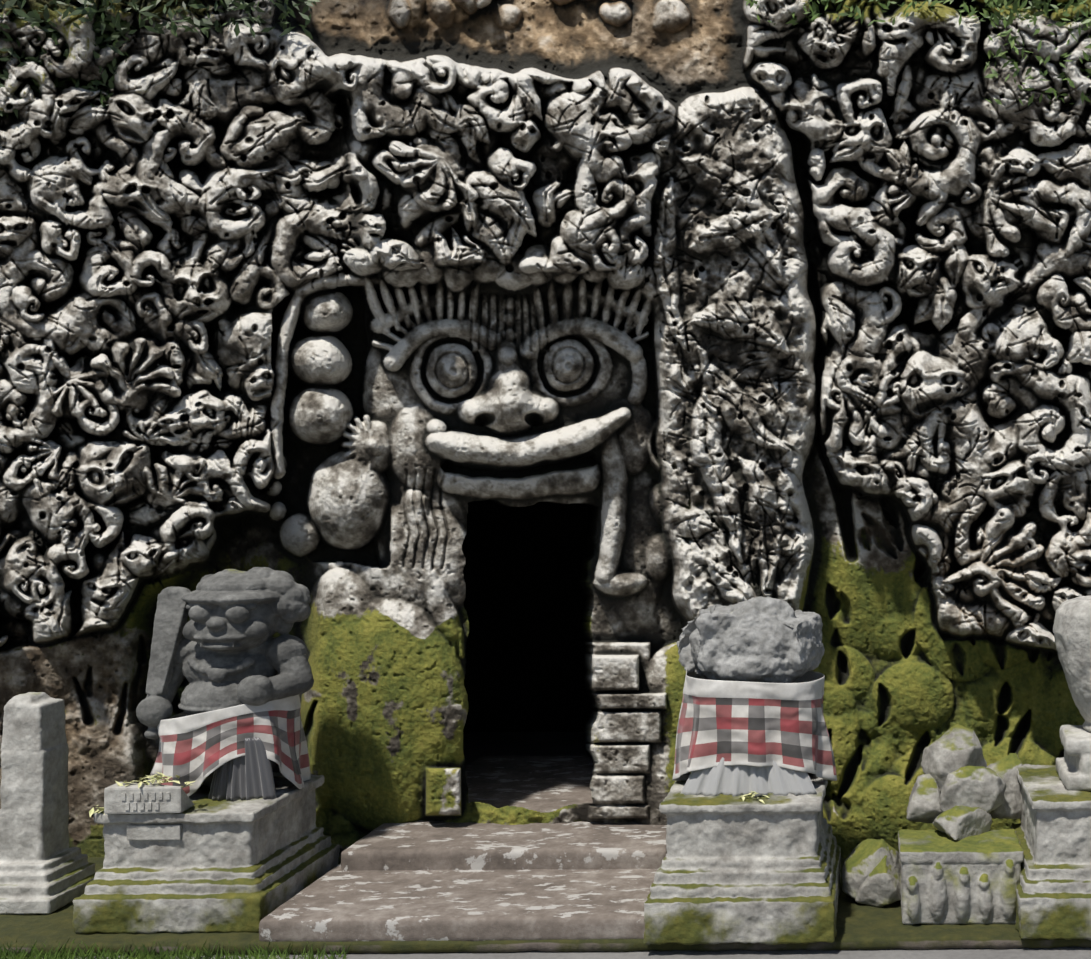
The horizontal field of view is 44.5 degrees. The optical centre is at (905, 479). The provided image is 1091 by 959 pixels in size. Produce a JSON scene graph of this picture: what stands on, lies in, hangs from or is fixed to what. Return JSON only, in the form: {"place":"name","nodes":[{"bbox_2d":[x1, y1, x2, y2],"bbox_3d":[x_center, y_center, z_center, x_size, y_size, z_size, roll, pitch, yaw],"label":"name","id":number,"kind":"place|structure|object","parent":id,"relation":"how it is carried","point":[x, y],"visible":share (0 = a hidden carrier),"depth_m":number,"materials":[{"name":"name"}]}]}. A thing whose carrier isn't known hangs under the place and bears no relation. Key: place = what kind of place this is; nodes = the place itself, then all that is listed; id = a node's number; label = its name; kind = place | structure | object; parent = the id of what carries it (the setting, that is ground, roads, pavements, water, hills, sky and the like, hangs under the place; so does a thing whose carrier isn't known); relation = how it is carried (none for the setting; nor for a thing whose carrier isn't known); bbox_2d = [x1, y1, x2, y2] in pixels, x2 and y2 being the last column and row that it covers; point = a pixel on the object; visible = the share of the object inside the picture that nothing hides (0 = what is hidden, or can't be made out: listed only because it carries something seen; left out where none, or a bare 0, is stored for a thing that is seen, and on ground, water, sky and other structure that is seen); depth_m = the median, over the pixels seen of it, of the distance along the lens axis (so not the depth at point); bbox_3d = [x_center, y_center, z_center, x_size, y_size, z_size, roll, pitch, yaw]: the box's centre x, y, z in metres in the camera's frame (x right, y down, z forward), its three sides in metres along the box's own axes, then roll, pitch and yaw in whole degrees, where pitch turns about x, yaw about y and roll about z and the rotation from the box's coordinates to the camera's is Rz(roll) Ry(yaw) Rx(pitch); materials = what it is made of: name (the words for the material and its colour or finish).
{"place":"outdoors","nodes":[
{"label":"outdoors","id":0,"kind":"place"},
{"bbox_2d":[7,732,1090,958],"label":"ground","id":1,"kind":"structure","parent":0,"point":[476,745],"depth_m":6.89,"materials":[{"name":"grey stone"}]},
{"bbox_2d":[0,938,349,958],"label":"grass tufts","id":2,"kind":"object","parent":1,"relation":"on","point":[138,954],"visible":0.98,"depth_m":6.77,"materials":[{"name":"green plant"}]},
{"bbox_2d":[0,0,1090,857],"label":"rock wall","id":3,"kind":"structure","parent":1,"relation":"on","point":[456,368],"depth_m":8.28,"materials":[{"name":"grey stone"}]},
{"bbox_2d":[0,0,319,117],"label":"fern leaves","id":4,"kind":"object","parent":3,"relation":"attached to","point":[104,24],"visible":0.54,"depth_m":8.17,"materials":[{"name":"green plant"}]},
{"bbox_2d":[745,0,1090,105],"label":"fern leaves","id":5,"kind":"object","parent":3,"relation":"attached to","point":[996,17],"visible":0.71,"depth_m":8.13,"materials":[{"name":"green plant"}]},
{"bbox_2d":[0,857,1090,954],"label":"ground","id":6,"kind":"structure","parent":1,"relation":"on","point":[863,926],"depth_m":6.91,"materials":[{"name":"green plant"}]},
{"bbox_2d":[0,692,95,914],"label":"broken pillar","id":7,"kind":"structure","parent":6,"relation":"on","point":[45,868],"depth_m":7.42,"materials":[{"name":"stone"}]},
{"bbox_2d":[72,775,339,933],"bbox_3d":[-4.151,2.215,7.502,1.060,0.685,1.060,0,0,-1],"label":"pedestal","id":8,"kind":"object","parent":6,"relation":"on","point":[225,866],"visible":0.77,"depth_m":7.08,"materials":[{"name":"stone"}]},
{"bbox_2d":[89,805,103,816],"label":"offering leaves","id":9,"kind":"object","parent":8,"relation":"on","point":[91,811],"visible":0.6,"depth_m":7.04,"materials":[{"name":"beige plant"}]},
{"bbox_2d":[104,772,194,813],"bbox_3d":[-4.261,1.776,7.088,0.512,0.216,0.208,0,0,-1],"label":"offering","id":10,"kind":"object","parent":8,"relation":"on","point":[133,798],"depth_m":7.02},
{"bbox_2d":[127,825,181,839],"bbox_3d":[-4.263,2.002,7.071,0.300,0.085,0.020,0,0,-1],"label":"stone plaque","id":11,"kind":"object","parent":8,"relation":"attached to","point":[154,832],"visible":0.96,"depth_m":7.06,"materials":[{"name":"stone"}]},
{"bbox_2d":[136,567,313,787],"bbox_3d":[-4.093,1.216,7.568,0.970,1.365,0.547,0,0,-1],"label":"guardian statue","id":12,"kind":"object","parent":8,"relation":"on","point":[227,649],"visible":0.77,"depth_m":7.45,"materials":[{"name":"stone"}]},
{"bbox_2d":[148,695,310,796],"bbox_3d":[-4.115,1.585,7.595,0.887,0.599,0.684,0,0,-1],"label":"cloth","id":13,"kind":"object","parent":12,"relation":"on","point":[198,748],"visible":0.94,"depth_m":7.34,"materials":[{"name":"fabric"}]},
{"bbox_2d":[208,737,276,800],"bbox_3d":[-3.918,1.704,7.342,0.400,0.362,0.093,0,0,-1],"label":"skirt","id":14,"kind":"object","parent":8,"relation":"on","point":[248,775],"visible":0.77,"depth_m":7.34,"materials":[{"name":"grey fabric"}]},
{"bbox_2d":[259,863,656,941],"bbox_3d":[-2.486,2.494,7.460,2.198,0.150,1.173,0,0,-1],"label":"step","id":15,"kind":"object","parent":6,"relation":"on","point":[336,904],"visible":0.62,"depth_m":7.08,"materials":[{"name":"stone"}]},
{"bbox_2d":[341,756,666,870],"bbox_3d":[-2.526,2.434,9.089,2.031,0.270,2.696,0,0,-1],"label":"step","id":16,"kind":"object","parent":6,"relation":"on","point":[542,784],"visible":0.42,"depth_m":8.03,"materials":[{"name":"stone"}]},
{"bbox_2d":[643,772,840,944],"bbox_3d":[-0.922,2.170,7.335,1.061,0.774,1.060,0,0,-1],"label":"pedestal","id":17,"kind":"object","parent":6,"relation":"on","point":[732,869],"visible":0.88,"depth_m":6.88,"materials":[{"name":"stone"}]},
{"bbox_2d":[681,757,816,796],"bbox_3d":[-0.896,1.665,7.112,0.780,0.263,0.136,0,0,-1],"label":"skirt","id":18,"kind":"object","parent":17,"relation":"on","point":[738,780],"visible":0.71,"depth_m":7.10,"materials":[{"name":"grey fabric"}]},
{"bbox_2d":[677,596,824,682],"bbox_3d":[-0.934,1.273,7.426,0.889,1.168,0.605,0,0,-1],"label":"torso","id":19,"kind":"object","parent":17,"relation":"on","point":[765,639],"visible":0.56,"depth_m":7.22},
{"bbox_2d":[740,791,768,803],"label":"offering leaves","id":20,"kind":"object","parent":17,"relation":"on","point":[743,798],"visible":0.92,"depth_m":6.99,"materials":[{"name":"beige plant"}]},
{"bbox_2d":[673,670,836,780],"bbox_3d":[-0.892,1.465,7.419,0.971,0.658,0.725,0,0,-1],"label":"cloth","id":21,"kind":"object","parent":17,"relation":"on","point":[763,724],"visible":0.92,"depth_m":7.13,"materials":[{"name":"fabric"}]},
{"bbox_2d":[842,839,895,898],"bbox_3d":[-0.216,2.364,7.579,0.343,0.385,0.349,0,0,1],"label":"rock","id":22,"kind":"object","parent":6,"relation":"on","point":[863,859],"visible":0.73,"depth_m":7.46,"materials":[{"name":"stone"}]},
{"bbox_2d":[855,842,900,906],"bbox_3d":[-0.160,2.386,7.554,0.334,0.335,0.424,0,0,-1],"label":"rock","id":23,"kind":"object","parent":6,"relation":"on","point":[880,886],"visible":0.69,"depth_m":7.39,"materials":[{"name":"stone"}]},
{"bbox_2d":[898,829,1023,924],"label":"carved block","id":24,"kind":"structure","parent":6,"relation":"on","point":[945,879],"depth_m":7.11,"materials":[{"name":"stone"}]},
{"bbox_2d":[906,774,941,823],"bbox_3d":[0.142,1.979,7.683,0.246,0.294,0.258,18,8,-12],"label":"rubble","id":25,"kind":"object","parent":24,"relation":"on","point":[923,803],"visible":0.83,"depth_m":7.61,"materials":[{"name":"stone"}]},
{"bbox_2d":[933,805,991,840],"bbox_3d":[0.320,2.037,7.481,0.266,0.202,0.384,0,0,44],"label":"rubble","id":26,"kind":"object","parent":24,"relation":"on","point":[956,823],"visible":0.94,"depth_m":7.36,"materials":[{"name":"stone"}]},
{"bbox_2d":[939,766,1005,812],"bbox_3d":[0.406,1.894,7.596,0.419,0.323,0.265,0,0,-3],"label":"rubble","id":27,"kind":"object","parent":26,"relation":"on","point":[983,787],"visible":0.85,"depth_m":7.48,"materials":[{"name":"stone"}]},
{"bbox_2d":[921,724,986,792],"bbox_3d":[0.298,1.758,7.882,0.429,0.427,0.522,0,0,25],"label":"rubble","id":28,"kind":"object","parent":27,"relation":"on","point":[954,748],"visible":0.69,"depth_m":7.69,"materials":[{"name":"stone"}]},
{"bbox_2d":[986,752,1021,818],"bbox_3d":[0.589,1.930,7.819,0.377,0.422,0.315,0,0,-39],"label":"rock","id":29,"kind":"object","parent":24,"relation":"on","point":[1005,770],"visible":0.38,"depth_m":7.72,"materials":[{"name":"stone"}]},
{"bbox_2d":[1011,764,1090,939],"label":"pedestal","id":30,"kind":"object","parent":6,"relation":"on","point":[1053,886],"visible":0.85,"depth_m":6.98,"materials":[{"name":"stone"}]},
{"bbox_2d":[1056,725,1090,790],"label":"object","id":31,"kind":"object","parent":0,"point":[1073,767],"visible":0.98,"depth_m":7.19,"materials":[{"name":"white stone"}]},
{"bbox_2d":[1053,595,1090,732],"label":"statue","id":32,"kind":"object","parent":31,"relation":"on","point":[1072,628],"visible":1,"depth_m":7.23,"materials":[{"name":"stone"}]}
]}

